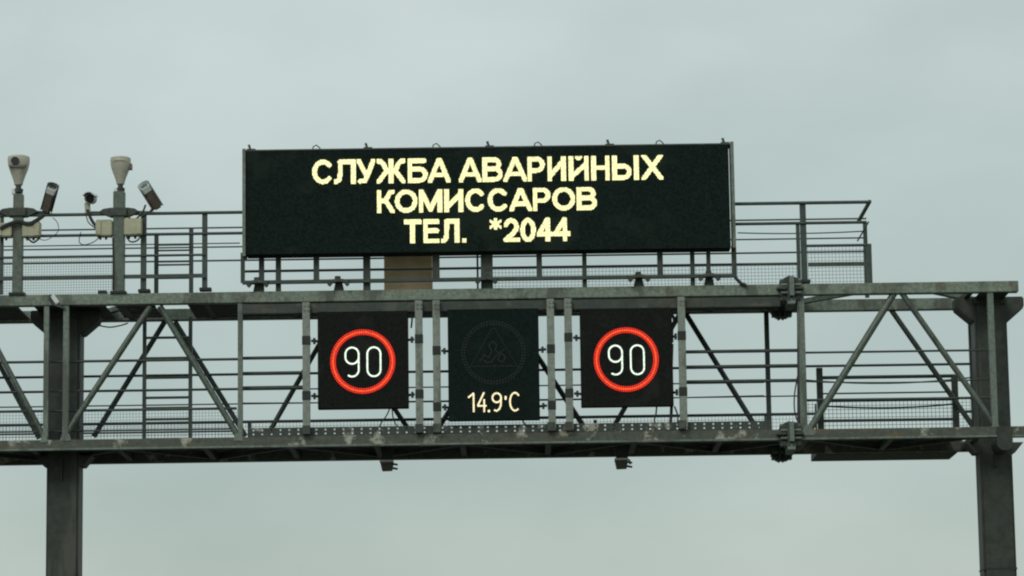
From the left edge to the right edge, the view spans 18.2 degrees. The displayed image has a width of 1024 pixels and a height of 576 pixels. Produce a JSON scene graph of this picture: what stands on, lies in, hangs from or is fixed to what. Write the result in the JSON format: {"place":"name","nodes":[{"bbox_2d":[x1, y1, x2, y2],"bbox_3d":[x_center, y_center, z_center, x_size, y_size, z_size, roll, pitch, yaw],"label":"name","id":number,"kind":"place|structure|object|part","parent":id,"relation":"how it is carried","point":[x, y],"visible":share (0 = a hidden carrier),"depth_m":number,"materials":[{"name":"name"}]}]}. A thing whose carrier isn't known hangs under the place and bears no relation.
{"place":"outdoors","nodes":[
{"label":"outdoors","id":0,"kind":"place"},
{"bbox_2d":[0,0,1023,575],"label":"sky","id":1,"kind":"structure","parent":0,"point":[914,109],"materials":[{"name":"grey"}]},
{"bbox_3d":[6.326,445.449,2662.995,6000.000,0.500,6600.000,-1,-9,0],"label":"ground","id":2,"kind":"structure","parent":0,"visible":0},
{"bbox_2d":[0,276,1023,575],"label":"road gantry","id":3,"kind":"object","parent":2,"relation":"on","point":[66,324],"visible":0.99,"depth_m":40.47,"materials":[{"name":"metal"}]},
{"bbox_2d":[0,194,49,294],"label":"camera mast","id":4,"kind":"object","parent":3,"relation":"on","point":[18,211],"visible":1,"depth_m":40.62,"materials":[{"name":"metal"}]},
{"bbox_2d":[0,223,12,240],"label":"junction box","id":5,"kind":"object","parent":4,"relation":"attached to","point":[6,233],"visible":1,"depth_m":40.58,"materials":[{"name":"plastic"}]},
{"bbox_2d":[0,213,45,229],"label":"cable","id":6,"kind":"object","parent":5,"relation":"attached to","point":[25,223],"visible":1,"depth_m":40.56,"materials":[{"name":"black rubber"}]},
{"bbox_2d":[8,154,29,194],"bbox_3d":[-6.292,-1.440,40.799,0.280,0.500,0.295,-1,-9,0],"label":"dome camera","id":7,"kind":"object","parent":4,"relation":"on","point":[18,164],"visible":1,"depth_m":40.73,"materials":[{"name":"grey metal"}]},
{"bbox_2d":[22,221,41,240],"bbox_3d":[-6.100,-0.723,40.650,0.226,0.235,0.172,-1,-9,0],"label":"junction box","id":8,"kind":"object","parent":4,"relation":"attached to","point":[33,232],"visible":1,"depth_m":40.58,"materials":[{"name":"plastic"}]},
{"bbox_2d":[40,182,58,213],"bbox_3d":[-5.878,-1.135,40.665,0.151,0.406,0.345,5,-11,-30],"label":"bullet camera","id":9,"kind":"object","parent":4,"relation":"attached to","point":[49,197],"visible":1,"depth_m":40.63,"materials":[{"name":"metal"}]},
{"bbox_2d":[99,323,127,327],"bbox_3d":[-5.128,0.480,41.193,0.375,0.065,0.018,-1,-9,0],"label":"cable","id":10,"kind":"object","parent":3,"relation":"hanging from","point":[113,326],"visible":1,"depth_m":41.19,"materials":[{"name":"black rubber"}]},
{"bbox_2d":[0,358,237,440],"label":"guard railing","id":11,"kind":"object","parent":3,"relation":"on","point":[123,410],"visible":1,"depth_m":40.50,"materials":[{"name":"grey metal"}]},
{"bbox_2d":[90,191,150,293],"bbox_3d":[-4.992,-0.571,40.658,0.802,1.322,0.200,-1,-9,0],"label":"camera mast","id":12,"kind":"object","parent":3,"relation":"on","point":[119,211],"visible":1,"depth_m":40.61,"materials":[{"name":"metal"}]},
{"bbox_2d":[82,191,97,213],"bbox_3d":[-5.354,-1.092,40.741,0.192,0.315,0.350,-1,-9,0],"label":"bullet camera","id":13,"kind":"object","parent":12,"relation":"attached to","point":[90,197],"visible":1,"depth_m":40.65,"materials":[{"name":"beige plastic"}]},
{"bbox_2d":[95,219,112,239],"bbox_3d":[-5.177,-0.738,40.650,0.210,0.245,0.172,-1,-9,0],"label":"junction box","id":14,"kind":"object","parent":12,"relation":"attached to","point":[104,228],"visible":1,"depth_m":40.58,"materials":[{"name":"plastic"}]},
{"bbox_2d":[79,232,98,244],"bbox_3d":[-5.371,-0.629,40.639,0.264,0.173,0.011,-1,-9,0],"label":"cable","id":15,"kind":"object","parent":14,"relation":"hanging from","point":[86,244],"visible":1,"depth_m":40.63,"materials":[{"name":"black rubber"}]},
{"bbox_2d":[86,209,95,227],"bbox_3d":[-5.332,-0.876,40.649,0.167,0.259,0.039,-1,-9,0],"label":"cable","id":16,"kind":"object","parent":14,"relation":"attached to","point":[90,218],"visible":1,"depth_m":40.64,"materials":[{"name":"black rubber"}]},
{"bbox_2d":[112,237,113,289],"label":"cable","id":17,"kind":"object","parent":12,"relation":"attached to","point":[112,263],"visible":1,"depth_m":40.52,"materials":[{"name":"black rubber"}]},
{"bbox_2d":[110,156,132,191],"bbox_3d":[-4.983,-1.438,40.798,0.280,0.471,0.272,-1,-9,0],"label":"dome camera","id":18,"kind":"object","parent":12,"relation":"on","point":[121,166],"visible":1,"depth_m":40.73,"materials":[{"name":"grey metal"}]},
{"bbox_2d":[124,218,142,238],"bbox_3d":[-4.809,-0.753,40.652,0.225,0.255,0.172,-1,-9,0],"label":"junction box","id":19,"kind":"object","parent":12,"relation":"attached to","point":[133,227],"visible":1,"depth_m":40.58,"materials":[{"name":"plastic"}]},
{"bbox_2d":[126,235,141,242],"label":"cable","id":20,"kind":"object","parent":19,"relation":"attached to","point":[134,241],"visible":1,"depth_m":40.60,"materials":[{"name":"black rubber"}]},
{"bbox_2d":[127,205,145,218],"bbox_3d":[-4.764,-0.946,40.629,0.245,0.229,0.023,-1,-9,0],"label":"cable","id":21,"kind":"object","parent":12,"relation":"attached to","point":[143,210],"visible":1,"depth_m":40.62,"materials":[{"name":"black rubber"}]},
{"bbox_2d":[137,180,162,216],"bbox_3d":[-4.627,-1.133,40.687,0.241,0.448,0.373,-8,-12,36],"label":"bullet camera","id":22,"kind":"object","parent":12,"relation":"attached to","point":[149,194],"visible":1,"depth_m":40.63,"materials":[{"name":"grey metal"}]},
{"bbox_2d":[0,211,241,294],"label":"guard railing","id":23,"kind":"object","parent":3,"relation":"on","point":[142,276],"visible":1,"depth_m":40.63,"materials":[{"name":"grey metal"}]},
{"bbox_2d":[142,228,193,452],"bbox_3d":[-4.423,0.677,41.132,0.662,2.889,0.203,-1,-9,0],"label":"access ladder","id":24,"kind":"object","parent":3,"relation":"attached to","point":[156,290],"visible":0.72,"depth_m":41.16,"materials":[{"name":"grey metal"}]},
{"bbox_2d":[243,356,302,436],"bbox_3d":[-3.026,1.401,40.513,0.832,1.081,0.080,-1,-9,0],"label":"guard railing","id":25,"kind":"object","parent":3,"relation":"on","point":[295,387],"visible":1,"depth_m":40.53,"materials":[{"name":"grey metal"}]},
{"bbox_2d":[302,311,423,409],"bbox_3d":[-1.879,0.918,40.336,1.524,1.234,0.232,-1,-9,0],"label":"speed sign","id":26,"kind":"object","parent":3,"relation":"attached to","point":[363,360],"visible":1,"depth_m":40.23,"materials":[{"name":"grey"}]},
{"bbox_2d":[380,447,397,471],"bbox_3d":[-1.574,2.180,40.927,0.227,0.310,0.250,-1,-9,0],"label":"traffic detector","id":27,"kind":"object","parent":3,"relation":"hanging from","point":[387,463],"visible":0.97,"depth_m":40.90,"materials":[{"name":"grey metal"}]},
{"bbox_2d":[384,256,432,289],"bbox_3d":[-1.330,-0.136,41.132,0.614,0.677,0.406,-1,-9,0],"label":"control cabinet","id":28,"kind":"object","parent":3,"relation":"on","point":[410,262],"visible":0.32,"depth_m":40.94,"materials":[{"name":"grey metal"}]},
{"bbox_3d":[-1.331,-0.220,40.943,0.534,0.380,0.005,-1,-9,0],"label":"door","id":29,"kind":"part","parent":28,"relation":"part of","materials":[{"name":"grey metal"}]},
{"bbox_2d":[408,312,412,327],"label":"cable","id":30,"kind":"object","parent":3,"relation":"hanging from","point":[410,314],"visible":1,"depth_m":40.46,"materials":[{"name":"black rubber"}]},
{"bbox_2d":[4,218,865,263],"bbox_3d":[-2.238,-0.260,42.001,13.811,1.141,0.066,-1,-9,0],"label":"guard railing","id":31,"kind":"object","parent":3,"relation":"on","point":[440,257],"visible":0.63,"depth_m":42.02,"materials":[{"name":"grey metal"}]},
{"bbox_2d":[0,363,970,440],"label":"guard railing","id":32,"kind":"object","parent":3,"relation":"on","point":[447,419],"visible":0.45,"depth_m":41.66,"materials":[{"name":"grey metal"}]},
{"bbox_2d":[241,138,736,291],"bbox_3d":[-0.305,-0.931,40.581,6.276,1.878,0.350,-1,-9,0],"label":"message board","id":33,"kind":"object","parent":3,"relation":"on","point":[487,202],"visible":1,"depth_m":40.46,"materials":[{"name":"metal"}]},
{"bbox_2d":[734,276,746,286],"bbox_3d":[2.878,-0.097,40.459,0.185,0.176,0.042,-1,-9,0],"label":"support cable","id":34,"kind":"object","parent":33,"relation":"attached to","point":[738,280],"visible":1,"depth_m":40.44,"materials":[{"name":"black rubber"}]},
{"bbox_2d":[432,308,555,421],"bbox_3d":[-0.226,0.975,40.323,1.544,1.411,0.232,-1,-9,0],"label":"temperature sign","id":35,"kind":"object","parent":3,"relation":"attached to","point":[493,364],"visible":1,"depth_m":40.22,"materials":[{"name":"grey"}]},
{"bbox_2d":[245,255,796,287],"bbox_3d":[0.119,-0.201,40.731,7.097,0.520,0.082,-1,-9,0],"label":"guard railing","id":36,"kind":"object","parent":3,"relation":"on","point":[640,266],"visible":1,"depth_m":40.71,"materials":[{"name":"grey metal"}]},
{"bbox_2d":[614,444,631,469],"bbox_3d":[1.424,2.146,40.926,0.227,0.327,0.250,-1,-9,0],"label":"traffic detector","id":37,"kind":"object","parent":3,"relation":"hanging from","point":[621,460],"visible":0.96,"depth_m":40.90,"materials":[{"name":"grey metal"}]},
{"bbox_2d":[564,308,686,407],"bbox_3d":[1.429,0.891,40.333,1.533,1.239,0.232,-1,-9,0],"label":"speed sign","id":38,"kind":"object","parent":3,"relation":"attached to","point":[626,358],"visible":1,"depth_m":40.23,"materials":[{"name":"grey"}]},
{"bbox_2d":[669,344,673,421],"bbox_3d":[2.006,1.214,40.324,0.082,1.029,0.037,-1,-9,0],"label":"cable","id":39,"kind":"object","parent":3,"relation":"attached to","point":[671,414],"visible":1,"depth_m":40.25,"materials":[{"name":"black rubber"}]},
{"bbox_2d":[672,313,675,342],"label":"cable","id":40,"kind":"object","parent":3,"relation":"hanging from","point":[674,320],"visible":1,"depth_m":40.44,"materials":[{"name":"black rubber"}]},
{"bbox_2d":[686,349,796,420],"bbox_3d":[2.925,1.328,40.513,1.531,1.104,0.076,-1,-9,0],"label":"guard railing","id":41,"kind":"object","parent":3,"relation":"on","point":[740,366],"visible":1,"depth_m":40.53,"materials":[{"name":"grey metal"}]},
{"bbox_2d":[793,378,796,419],"bbox_3d":[3.589,1.426,40.285,0.092,0.646,0.016,-1,-9,0],"label":"cable","id":42,"kind":"object","parent":3,"relation":"attached to","point":[794,399],"visible":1,"depth_m":40.28,"materials":[{"name":"black rubber"}]},
{"bbox_2d":[796,301,799,423],"bbox_3d":[3.612,0.952,40.354,0.080,1.598,0.042,-1,-9,0],"label":"cable","id":43,"kind":"object","parent":3,"relation":"attached to","point":[798,390],"visible":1,"depth_m":40.30,"materials":[{"name":"black rubber"}]},
{"bbox_2d":[735,200,872,297],"bbox_3d":[4.041,-0.535,40.913,2.343,1.086,1.116,6,-12,-37],"label":"guard railing","id":44,"kind":"object","parent":3,"relation":"on","point":[802,268],"visible":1,"depth_m":40.66,"materials":[{"name":"grey metal"}]},
{"bbox_2d":[811,368,958,460],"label":"maintenance platform","id":45,"kind":"structure","parent":3,"relation":"hanging from","point":[954,418],"depth_m":41.82,"materials":[{"name":"metal"}]},
{"bbox_2d":[806,349,989,428],"bbox_3d":[4.912,1.324,40.507,2.442,1.074,0.082,-1,-9,0],"label":"guard railing","id":46,"kind":"object","parent":3,"relation":"on","point":[907,398],"visible":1,"depth_m":40.49,"materials":[{"name":"grey metal"}]}
]}

